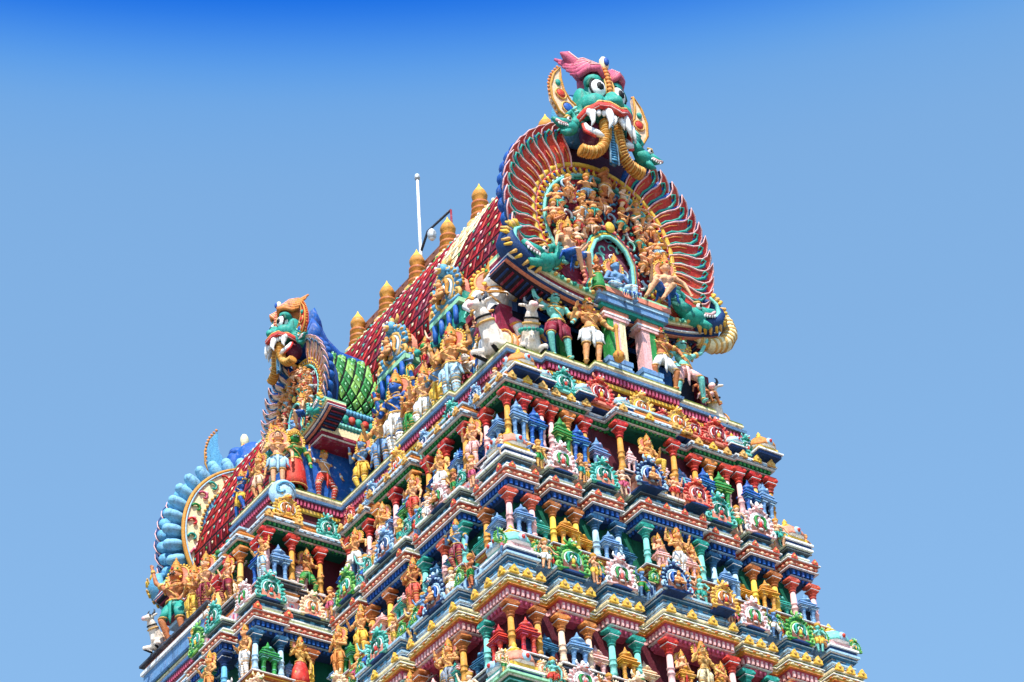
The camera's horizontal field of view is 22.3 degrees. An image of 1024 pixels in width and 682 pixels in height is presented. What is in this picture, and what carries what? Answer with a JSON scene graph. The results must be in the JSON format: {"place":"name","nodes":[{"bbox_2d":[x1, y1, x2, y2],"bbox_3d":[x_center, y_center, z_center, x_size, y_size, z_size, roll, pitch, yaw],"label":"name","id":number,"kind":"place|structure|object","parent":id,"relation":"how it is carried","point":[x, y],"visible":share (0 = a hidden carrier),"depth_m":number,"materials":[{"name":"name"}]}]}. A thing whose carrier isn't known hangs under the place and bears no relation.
{"place":"outdoors","nodes":[
{"label":"outdoors","id":0,"kind":"place"},
{"bbox_2d":[215,574,236,594],"bbox_3d":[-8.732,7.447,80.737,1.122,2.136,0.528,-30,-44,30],"label":"statue","id":1,"kind":"object","parent":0,"point":[234,586],"visible":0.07,"depth_m":80.48,"materials":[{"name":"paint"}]},
{"bbox_2d":[139,114,866,681],"bbox_3d":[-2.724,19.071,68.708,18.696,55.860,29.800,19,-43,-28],"label":"temple tower","id":2,"kind":"structure","parent":0,"point":[561,500],"depth_m":69.31,"materials":[{"name":"multicoloured paint"}]},
{"bbox_2d":[141,609,169,654],"bbox_3d":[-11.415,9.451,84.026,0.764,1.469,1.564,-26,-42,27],"label":"bull statue","id":3,"kind":"object","parent":2,"relation":"on","point":[157,637],"visible":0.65,"depth_m":83.70,"materials":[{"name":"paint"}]},
{"bbox_2d":[150,557,190,640],"bbox_3d":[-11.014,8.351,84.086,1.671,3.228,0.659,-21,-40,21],"label":"statue","id":4,"kind":"object","parent":2,"relation":"on","point":[176,579],"visible":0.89,"depth_m":84.08,"materials":[{"name":"paint"}]},
{"bbox_2d":[182,563,200,618],"bbox_3d":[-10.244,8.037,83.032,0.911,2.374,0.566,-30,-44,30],"label":"statue","id":5,"kind":"object","parent":2,"relation":"on","point":[191,603],"visible":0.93,"depth_m":82.97,"materials":[{"name":"paint"}]},
{"bbox_2d":[145,429,261,609],"bbox_3d":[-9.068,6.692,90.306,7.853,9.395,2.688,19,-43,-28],"label":"arched gable","id":6,"kind":"structure","parent":2,"relation":"attached to","point":[186,510],"depth_m":87.86,"materials":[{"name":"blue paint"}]},
{"bbox_2d":[192,551,216,607],"bbox_3d":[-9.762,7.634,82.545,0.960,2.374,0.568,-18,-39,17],"label":"statue","id":7,"kind":"object","parent":2,"relation":"on","point":[207,561],"visible":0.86,"depth_m":82.55,"materials":[{"name":"paint"}]},
{"bbox_2d":[195,650,216,681],"bbox_3d":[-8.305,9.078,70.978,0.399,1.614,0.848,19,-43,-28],"label":"statue","id":8,"kind":"object","parent":2,"relation":"on","point":[210,667],"visible":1,"depth_m":71.09,"materials":[{"name":"paint"}]},
{"bbox_2d":[204,573,222,603],"bbox_3d":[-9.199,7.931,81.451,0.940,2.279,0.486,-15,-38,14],"label":"statue","id":9,"kind":"object","parent":2,"relation":"on","point":[210,591],"visible":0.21,"depth_m":81.65,"materials":[{"name":"paint"}]},
{"bbox_2d":[217,556,234,603],"bbox_3d":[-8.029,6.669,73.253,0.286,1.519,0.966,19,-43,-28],"label":"statue","id":10,"kind":"object","parent":2,"relation":"on","point":[229,565],"visible":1,"depth_m":73.12,"materials":[{"name":"paint"}]},
{"bbox_2d":[231,462,249,518],"bbox_3d":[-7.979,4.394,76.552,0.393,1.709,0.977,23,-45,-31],"label":"statue","id":11,"kind":"object","parent":2,"relation":"on","point":[239,493],"visible":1,"depth_m":76.59,"materials":[{"name":"blue paint"}]},
{"bbox_2d":[232,622,252,679],"bbox_3d":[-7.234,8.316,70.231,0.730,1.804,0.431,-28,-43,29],"label":"statue","id":12,"kind":"object","parent":2,"relation":"on","point":[242,650],"visible":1,"depth_m":70.07,"materials":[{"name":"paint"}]},
{"bbox_2d":[247,451,266,497],"bbox_3d":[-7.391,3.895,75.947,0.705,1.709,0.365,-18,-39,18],"label":"statue","id":13,"kind":"object","parent":2,"relation":"on","point":[257,469],"visible":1,"depth_m":75.86,"materials":[{"name":"paint"}]},
{"bbox_2d":[249,534,269,576],"bbox_3d":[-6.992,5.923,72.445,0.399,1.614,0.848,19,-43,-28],"label":"statue","id":14,"kind":"object","parent":2,"relation":"on","point":[261,559],"visible":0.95,"depth_m":72.35,"materials":[{"name":"paint"}]},
{"bbox_2d":[262,429,293,480],"bbox_3d":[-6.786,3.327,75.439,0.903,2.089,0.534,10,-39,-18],"label":"statue","id":15,"kind":"object","parent":2,"relation":"on","point":[277,441],"visible":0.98,"depth_m":75.41,"materials":[{"name":"paint"}]},
{"bbox_2d":[283,428,312,490],"bbox_3d":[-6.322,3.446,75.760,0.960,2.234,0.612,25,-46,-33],"label":"statue","id":16,"kind":"object","parent":2,"relation":"on","point":[295,473],"visible":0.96,"depth_m":75.56,"materials":[{"name":"green paint"}]},
{"bbox_2d":[289,635,311,681],"bbox_3d":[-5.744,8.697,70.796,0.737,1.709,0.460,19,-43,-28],"label":"statue","id":17,"kind":"object","parent":2,"relation":"on","point":[300,672],"visible":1,"depth_m":70.70,"materials":[{"name":"paint"}]},
{"bbox_2d":[260,294,345,474],"bbox_3d":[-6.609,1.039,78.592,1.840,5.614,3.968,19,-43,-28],"label":"arched gable","id":18,"kind":"structure","parent":2,"relation":"attached to","point":[305,402],"depth_m":78.31,"materials":[{"name":"blue paint"}]},
{"bbox_2d":[294,547,324,591],"bbox_3d":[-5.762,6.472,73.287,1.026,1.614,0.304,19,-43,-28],"label":"statue","id":19,"kind":"object","parent":2,"relation":"on","point":[305,558],"visible":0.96,"depth_m":73.27,"materials":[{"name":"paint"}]},
{"bbox_2d":[308,444,344,498],"bbox_3d":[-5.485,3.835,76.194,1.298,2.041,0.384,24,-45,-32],"label":"statue","id":20,"kind":"object","parent":2,"relation":"on","point":[324,473],"visible":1,"depth_m":76.01,"materials":[{"name":"paint"}]},
{"bbox_2d":[328,623,347,674],"bbox_3d":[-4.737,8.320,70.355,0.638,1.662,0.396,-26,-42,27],"label":"statue","id":21,"kind":"object","parent":2,"relation":"on","point":[339,640],"visible":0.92,"depth_m":70.31,"materials":[{"name":"paint"}]},
{"bbox_2d":[339,527,366,570],"bbox_3d":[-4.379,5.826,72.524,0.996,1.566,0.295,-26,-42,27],"label":"statue","id":22,"kind":"object","parent":2,"relation":"on","point":[356,538],"visible":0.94,"depth_m":72.52,"materials":[{"name":"paint"}]},
{"bbox_2d":[345,603,371,652],"bbox_3d":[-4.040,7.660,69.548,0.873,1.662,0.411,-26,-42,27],"label":"statue","id":23,"kind":"object","parent":2,"relation":"on","point":[360,636],"visible":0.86,"depth_m":69.56,"materials":[{"name":"paint"}]},
{"bbox_2d":[348,432,373,486],"bbox_3d":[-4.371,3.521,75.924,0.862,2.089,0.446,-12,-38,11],"label":"statue","id":24,"kind":"object","parent":2,"relation":"on","point":[362,467],"visible":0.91,"depth_m":75.85,"materials":[{"name":"paint"}]},
{"bbox_2d":[361,411,389,468],"bbox_3d":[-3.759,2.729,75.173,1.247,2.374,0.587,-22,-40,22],"label":"statue","id":25,"kind":"object","parent":2,"relation":"on","point":[379,446],"visible":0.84,"depth_m":75.09,"materials":[{"name":"paint"}]},
{"bbox_2d":[373,501,390,539],"bbox_3d":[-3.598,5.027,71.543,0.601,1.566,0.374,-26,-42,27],"label":"statue","id":26,"kind":"object","parent":2,"relation":"on","point":[383,516],"visible":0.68,"depth_m":71.63,"materials":[{"name":"paint"}]},
{"bbox_2d":[372,369,415,456],"bbox_3d":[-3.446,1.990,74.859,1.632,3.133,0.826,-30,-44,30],"label":"statue","id":27,"kind":"object","parent":2,"relation":"on","point":[397,384],"visible":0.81,"depth_m":74.94,"materials":[{"name":"blue paint"}]},
{"bbox_2d":[364,246,439,329],"bbox_3d":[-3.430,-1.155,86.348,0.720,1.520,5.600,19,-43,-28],"label":"roof ridge","id":28,"kind":"object","parent":2,"relation":"on","point":[400,289],"visible":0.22,"depth_m":86.38,"materials":[{"name":"brown paint"}]},
{"bbox_2d":[414,173,452,255],"bbox_3d":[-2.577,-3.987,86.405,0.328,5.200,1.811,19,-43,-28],"label":"mast","id":29,"kind":"object","parent":28,"relation":"on","point":[431,234],"visible":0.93,"depth_m":86.52,"materials":[{"name":"white metal"}]},
{"bbox_2d":[404,670,413,681],"bbox_3d":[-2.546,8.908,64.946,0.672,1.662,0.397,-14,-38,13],"label":"statue","id":30,"kind":"object","parent":2,"relation":"on","point":[408,678],"visible":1,"depth_m":65.22,"materials":[{"name":"paint"}]},
{"bbox_2d":[400,383,418,432],"bbox_3d":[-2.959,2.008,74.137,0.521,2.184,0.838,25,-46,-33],"label":"statue","id":31,"kind":"object","parent":2,"relation":"on","point":[406,412],"visible":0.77,"depth_m":74.10,"materials":[{"name":"paint"}]},
{"bbox_2d":[402,556,422,608],"bbox_3d":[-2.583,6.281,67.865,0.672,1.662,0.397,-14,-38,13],"label":"statue","id":32,"kind":"object","parent":2,"relation":"on","point":[413,589],"visible":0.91,"depth_m":67.79,"materials":[{"name":"paint"}]},
{"bbox_2d":[403,473,422,516],"bbox_3d":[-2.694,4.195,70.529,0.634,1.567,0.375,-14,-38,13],"label":"statue","id":33,"kind":"object","parent":2,"relation":"on","point":[413,484],"visible":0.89,"depth_m":70.52,"materials":[{"name":"paint"}]},
{"bbox_2d":[407,363,433,421],"bbox_3d":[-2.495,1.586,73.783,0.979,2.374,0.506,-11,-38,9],"label":"statue","id":34,"kind":"object","parent":2,"relation":"on","point":[423,404],"visible":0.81,"depth_m":73.75,"materials":[{"name":"paint"}]},
{"bbox_2d":[423,349,444,404],"bbox_3d":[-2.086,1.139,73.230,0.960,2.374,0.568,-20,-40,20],"label":"statue","id":35,"kind":"object","parent":2,"relation":"on","point":[435,393],"visible":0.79,"depth_m":73.16,"materials":[{"name":"paint"}]},
{"bbox_2d":[425,449,449,483],"bbox_3d":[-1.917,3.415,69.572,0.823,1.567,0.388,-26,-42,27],"label":"statue","id":36,"kind":"object","parent":2,"relation":"on","point":[439,461],"visible":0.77,"depth_m":69.63,"materials":[{"name":"paint"}]},
{"bbox_2d":[433,637,459,681],"bbox_3d":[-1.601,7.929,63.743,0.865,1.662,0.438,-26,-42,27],"label":"statue","id":37,"kind":"object","parent":2,"relation":"on","point":[451,654],"visible":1,"depth_m":63.80,"materials":[{"name":"paint"}]},
{"bbox_2d":[426,323,472,394],"bbox_3d":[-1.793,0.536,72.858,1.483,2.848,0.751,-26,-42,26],"label":"statue","id":38,"kind":"object","parent":2,"relation":"on","point":[454,343],"visible":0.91,"depth_m":72.93,"materials":[{"name":"paint"}]},
{"bbox_2d":[444,516,468,568],"bbox_3d":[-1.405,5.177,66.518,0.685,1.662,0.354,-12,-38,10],"label":"statue","id":39,"kind":"object","parent":2,"relation":"on","point":[454,537],"visible":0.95,"depth_m":66.36,"materials":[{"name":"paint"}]},
{"bbox_2d":[457,350,477,384],"bbox_3d":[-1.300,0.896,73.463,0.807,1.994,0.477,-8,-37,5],"label":"statue","id":40,"kind":"object","parent":2,"relation":"on","point":[467,360],"visible":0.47,"depth_m":73.51,"materials":[{"name":"white paint"}]},
{"bbox_2d":[461,416,482,463],"bbox_3d":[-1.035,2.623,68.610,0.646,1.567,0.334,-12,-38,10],"label":"statue","id":41,"kind":"object","parent":2,"relation":"on","point":[473,428],"visible":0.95,"depth_m":68.55,"materials":[{"name":"paint"}]},
{"bbox_2d":[472,334,487,368],"bbox_3d":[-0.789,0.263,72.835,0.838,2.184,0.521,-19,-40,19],"label":"statue","id":42,"kind":"object","parent":2,"relation":"on","point":[476,344],"visible":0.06,"depth_m":72.90,"materials":[{"name":"white paint"}]},
{"bbox_2d":[462,256,522,368],"bbox_3d":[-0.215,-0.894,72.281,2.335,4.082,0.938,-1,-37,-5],"label":"statue","id":43,"kind":"object","parent":2,"relation":"on","point":[482,282],"visible":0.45,"depth_m":72.45,"materials":[{"name":"white paint"}]},
{"bbox_2d":[467,291,519,364],"bbox_3d":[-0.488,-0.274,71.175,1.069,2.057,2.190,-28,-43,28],"label":"bull statue","id":44,"kind":"object","parent":2,"relation":"on","point":[494,338],"visible":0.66,"depth_m":70.75,"materials":[{"name":"paint"}]},
{"bbox_2d":[517,296,547,353],"bbox_3d":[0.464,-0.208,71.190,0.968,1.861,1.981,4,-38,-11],"label":"bull statue","id":45,"kind":"object","parent":2,"relation":"on","point":[530,331],"visible":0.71,"depth_m":70.76,"materials":[{"name":"paint"}]},
{"bbox_2d":[540,334,546,341],"bbox_3d":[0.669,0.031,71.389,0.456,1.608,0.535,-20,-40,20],"label":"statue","id":46,"kind":"object","parent":2,"relation":"on","point":[542,336],"visible":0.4,"depth_m":71.49,"materials":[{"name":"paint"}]},
{"bbox_2d":[531,289,576,358],"bbox_3d":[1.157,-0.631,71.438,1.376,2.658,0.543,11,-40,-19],"label":"statue","id":47,"kind":"object","parent":2,"relation":"on","point":[556,313],"visible":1,"depth_m":71.27,"materials":[{"name":"teal paint"}]},
{"bbox_2d":[570,296,624,363],"bbox_3d":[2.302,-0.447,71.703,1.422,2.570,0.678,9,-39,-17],"label":"statue","id":48,"kind":"object","parent":2,"relation":"on","point":[588,314],"visible":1,"depth_m":71.52,"materials":[{"name":"paint"}]},
{"bbox_2d":[489,51,737,354],"bbox_3d":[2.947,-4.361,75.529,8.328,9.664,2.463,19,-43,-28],"label":"arched gable","id":49,"kind":"structure","parent":2,"relation":"attached to","point":[570,233],"depth_m":74.82,"materials":[{"name":"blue paint"}]},
{"bbox_2d":[638,433,666,473],"bbox_3d":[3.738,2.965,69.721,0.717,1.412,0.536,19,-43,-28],"label":"statue","id":50,"kind":"object","parent":2,"relation":"on","point":[645,447],"visible":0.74,"depth_m":69.78,"materials":[{"name":"paint"}]},
{"bbox_2d":[651,533,667,564],"bbox_3d":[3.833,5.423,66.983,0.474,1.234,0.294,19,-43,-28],"label":"statue","id":51,"kind":"object","parent":2,"relation":"on","point":[656,541],"visible":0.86,"depth_m":67.05,"materials":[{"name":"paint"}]},
{"bbox_2d":[638,327,687,388],"bbox_3d":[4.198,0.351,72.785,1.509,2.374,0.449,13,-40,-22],"label":"statue","id":52,"kind":"object","parent":2,"relation":"on","point":[663,347],"visible":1,"depth_m":72.58,"materials":[{"name":"paint"}]},
{"bbox_2d":[664,527,691,570],"bbox_3d":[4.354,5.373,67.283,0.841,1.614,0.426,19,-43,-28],"label":"statue","id":53,"kind":"object","parent":2,"relation":"on","point":[675,539],"visible":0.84,"depth_m":67.32,"materials":[{"name":"paint"}]},
{"bbox_2d":[673,649,690,681],"bbox_3d":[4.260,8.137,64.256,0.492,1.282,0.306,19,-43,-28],"label":"statue","id":54,"kind":"object","parent":2,"relation":"on","point":[679,659],"visible":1,"depth_m":64.33,"materials":[{"name":"paint"}]},
{"bbox_2d":[666,337,708,402],"bbox_3d":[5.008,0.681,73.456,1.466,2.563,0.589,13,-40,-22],"label":"statue","id":55,"kind":"object","parent":2,"relation":"on","point":[686,371],"visible":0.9,"depth_m":73.26,"materials":[{"name":"teal paint"}]},
{"bbox_2d":[684,544,703,575],"bbox_3d":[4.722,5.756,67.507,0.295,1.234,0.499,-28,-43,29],"label":"statue","id":56,"kind":"object","parent":2,"relation":"on","point":[691,554],"visible":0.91,"depth_m":67.56,"materials":[{"name":"paint"}]},
{"bbox_2d":[692,384,722,405],"bbox_3d":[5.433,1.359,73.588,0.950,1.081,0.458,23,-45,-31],"label":"statue","id":57,"kind":"object","parent":2,"relation":"on","point":[710,394],"visible":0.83,"depth_m":73.48,"materials":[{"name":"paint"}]},
{"bbox_2d":[691,641,724,681],"bbox_3d":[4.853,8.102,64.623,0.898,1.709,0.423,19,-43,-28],"label":"statue","id":58,"kind":"object","parent":2,"relation":"on","point":[700,655],"visible":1,"depth_m":64.63,"materials":[{"name":"paint"}]},
{"bbox_2d":[705,378,729,423],"bbox_3d":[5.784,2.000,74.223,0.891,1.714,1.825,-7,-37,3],"label":"bull statue","id":59,"kind":"object","parent":2,"relation":"on","point":[710,386],"visible":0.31,"depth_m":73.86,"materials":[{"name":"paint"}]},
{"bbox_2d":[714,661,730,681],"bbox_3d":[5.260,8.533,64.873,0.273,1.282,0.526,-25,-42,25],"label":"statue","id":60,"kind":"object","parent":2,"relation":"on","point":[721,667],"visible":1,"depth_m":65.00,"materials":[{"name":"paint"}]},
{"bbox_2d":[0,0,1023,681],"label":"sky","id":61,"kind":"structure","parent":0,"point":[173,173],"materials":[{"name":"blue"}]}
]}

